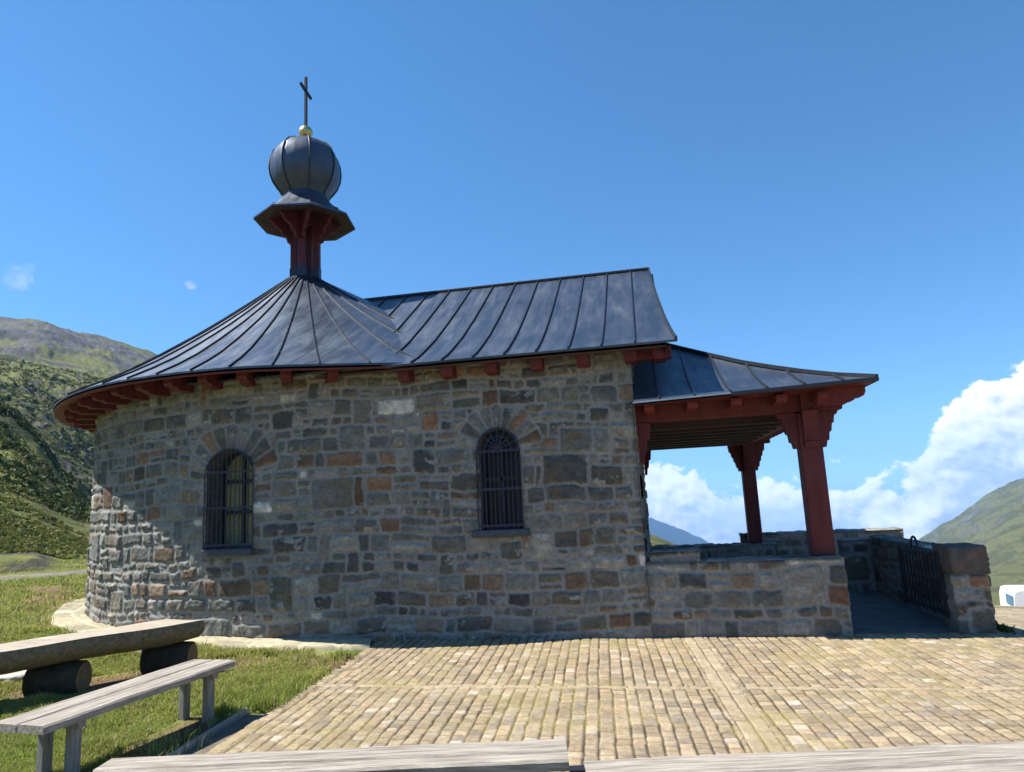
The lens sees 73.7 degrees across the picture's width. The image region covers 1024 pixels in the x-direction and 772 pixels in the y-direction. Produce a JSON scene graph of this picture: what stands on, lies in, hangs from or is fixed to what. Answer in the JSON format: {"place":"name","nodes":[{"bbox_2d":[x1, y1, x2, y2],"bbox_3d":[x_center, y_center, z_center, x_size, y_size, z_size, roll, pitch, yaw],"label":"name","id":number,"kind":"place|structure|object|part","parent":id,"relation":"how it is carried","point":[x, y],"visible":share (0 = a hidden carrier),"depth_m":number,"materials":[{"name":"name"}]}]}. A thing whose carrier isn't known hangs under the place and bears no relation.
{"place":"outdoors","nodes":[
{"label":"outdoors","id":0,"kind":"place"},
{"bbox_2d":[0,316,1023,771],"bbox_3d":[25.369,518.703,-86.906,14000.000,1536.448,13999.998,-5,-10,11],"label":"terrain","id":1,"kind":"structure","parent":0,"point":[992,522],"depth_m":373.01,"materials":[{"name":"green plant"}]},
{"bbox_2d":[0,670,26,682],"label":"flat stone","id":2,"kind":"object","parent":1,"relation":"on","point":[19,675],"visible":0.16,"depth_m":6.84,"materials":[{"name":"white stone"}]},
{"bbox_2d":[0,358,97,521],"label":"hillside shrubs","id":3,"kind":"object","parent":1,"relation":"on","point":[20,471],"visible":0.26,"depth_m":65.53,"materials":[{"name":"green plant"}]},
{"bbox_2d":[0,358,104,558],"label":"hillside tussocks","id":4,"kind":"object","parent":1,"relation":"on","point":[29,535],"visible":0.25,"depth_m":36.26,"materials":[{"name":"green plant"}]},
{"bbox_2d":[0,619,204,696],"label":"log bench","id":5,"kind":"object","parent":1,"relation":"on","point":[53,664],"visible":0.88,"depth_m":6.52,"materials":[{"name":"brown wood"}]},
{"bbox_2d":[0,659,235,771],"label":"plank bench","id":6,"kind":"object","parent":1,"relation":"on","point":[70,715],"visible":0.96,"depth_m":4.69,"materials":[{"name":"grey wood"}]},
{"bbox_2d":[0,546,358,771],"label":"lawn grass","id":7,"kind":"structure","parent":1,"relation":"on","point":[251,686],"depth_m":6.35,"materials":[{"name":"green plant"}]},
{"bbox_2d":[165,708,247,755],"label":"kerb","id":8,"kind":"structure","parent":1,"relation":"on","point":[219,727],"depth_m":5.20,"materials":[{"name":"grey stone"}]},
{"bbox_2d":[51,598,371,650],"bbox_3d":[-4.796,3.833,12.147,6.570,0.288,7.904,-3,-10,2],"label":"stone apron","id":9,"kind":"object","parent":1,"relation":"on","point":[71,615],"visible":0.29,"depth_m":8.58,"materials":[{"name":"beige stone"}]},
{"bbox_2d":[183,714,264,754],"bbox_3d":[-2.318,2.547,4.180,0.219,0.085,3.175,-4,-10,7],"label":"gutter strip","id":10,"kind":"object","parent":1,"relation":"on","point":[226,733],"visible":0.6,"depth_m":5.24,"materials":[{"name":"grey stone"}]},
{"bbox_2d":[53,76,878,641],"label":"chapel","id":11,"kind":"structure","parent":1,"relation":"on","point":[303,450],"depth_m":8.94,"materials":[{"name":"stone"}]},
{"bbox_2d":[200,449,254,556],"bbox_3d":[-3.737,1.552,9.248,0.770,1.435,0.430,-5,-10,14],"label":"window","id":12,"kind":"structure","parent":11,"relation":"in","point":[230,482],"depth_m":9.28,"materials":[{"name":"black metal"}]},
{"bbox_2d":[472,427,530,537],"bbox_3d":[-0.147,1.209,8.717,0.730,1.390,0.310,-5,-10,11],"label":"window","id":13,"kind":"structure","parent":11,"relation":"in","point":[501,497],"depth_m":8.73,"materials":[{"name":"black metal"}]},
{"bbox_2d":[739,527,903,554],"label":"wall","id":14,"kind":"structure","parent":1,"relation":"on","point":[792,542],"depth_m":13.37,"materials":[{"name":"stone"}]},
{"bbox_2d":[869,534,944,619],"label":"wall","id":15,"kind":"structure","parent":1,"relation":"on","point":[885,561],"depth_m":9.78,"materials":[{"name":"stone"}]},
{"bbox_2d":[999,585,1023,605],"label":"white van","id":16,"kind":"object","parent":1,"relation":"on","point":[1011,595],"visible":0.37,"depth_m":29.06,"materials":[{"name":"paint"}]},
{"bbox_3d":[21.091,9.047,28.952,0.030,0.420,0.800,-6,-10,19],"label":"window","id":17,"kind":"part","parent":16,"relation":"part of","materials":[{"name":"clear glass"}]},
{"bbox_2d":[0,0,1023,543],"label":"sky","id":18,"kind":"structure","parent":0,"point":[822,185],"materials":[{"name":"blue"}]},
{"bbox_2d":[206,632,1023,771],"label":"paving","id":19,"kind":"structure","parent":0,"point":[591,699],"depth_m":5.69,"materials":[{"name":"stone"}]},
{"bbox_2d":[93,738,568,771],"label":"plank bench","id":20,"kind":"object","parent":19,"relation":"on","point":[547,755],"visible":1,"depth_m":3.32,"materials":[{"name":"grey wood"}]},
{"bbox_2d":[569,741,1023,771],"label":"plank bench","id":21,"kind":"object","parent":19,"relation":"on","point":[990,757],"visible":1,"depth_m":3.02,"materials":[{"name":"grey wood"}]},
{"bbox_2d":[995,620,1023,634],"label":"weed clump","id":22,"kind":"object","parent":19,"relation":"on","point":[1004,627],"visible":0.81,"depth_m":7.42,"materials":[{"name":"green plant"}]},
{"bbox_2d":[849,591,958,634],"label":"passage floor","id":23,"kind":"structure","parent":0,"point":[874,612],"depth_m":8.57,"materials":[{"name":"grey stone"}]},
{"bbox_2d":[651,541,778,557],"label":"wall","id":24,"kind":"structure","parent":23,"relation":"on","point":[738,549],"depth_m":13.20,"materials":[{"name":"stone"}]},
{"bbox_2d":[645,547,853,637],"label":"wall","id":25,"kind":"structure","parent":23,"relation":"on","point":[693,592],"depth_m":7.87,"materials":[{"name":"stone"}]},
{"bbox_2d":[837,536,876,590],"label":"wall","id":26,"kind":"structure","parent":23,"relation":"on","point":[856,552],"depth_m":10.88,"materials":[{"name":"stone"}]},
{"bbox_2d":[931,542,996,633],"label":"gate pillar","id":27,"kind":"structure","parent":23,"relation":"on","point":[966,570],"depth_m":7.49,"materials":[{"name":"stone"}]},
{"bbox_2d":[896,535,948,617],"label":"iron gate","id":28,"kind":"structure","parent":27,"relation":"attached to","point":[922,577],"depth_m":8.29,"materials":[{"name":"black metal"}]}
]}

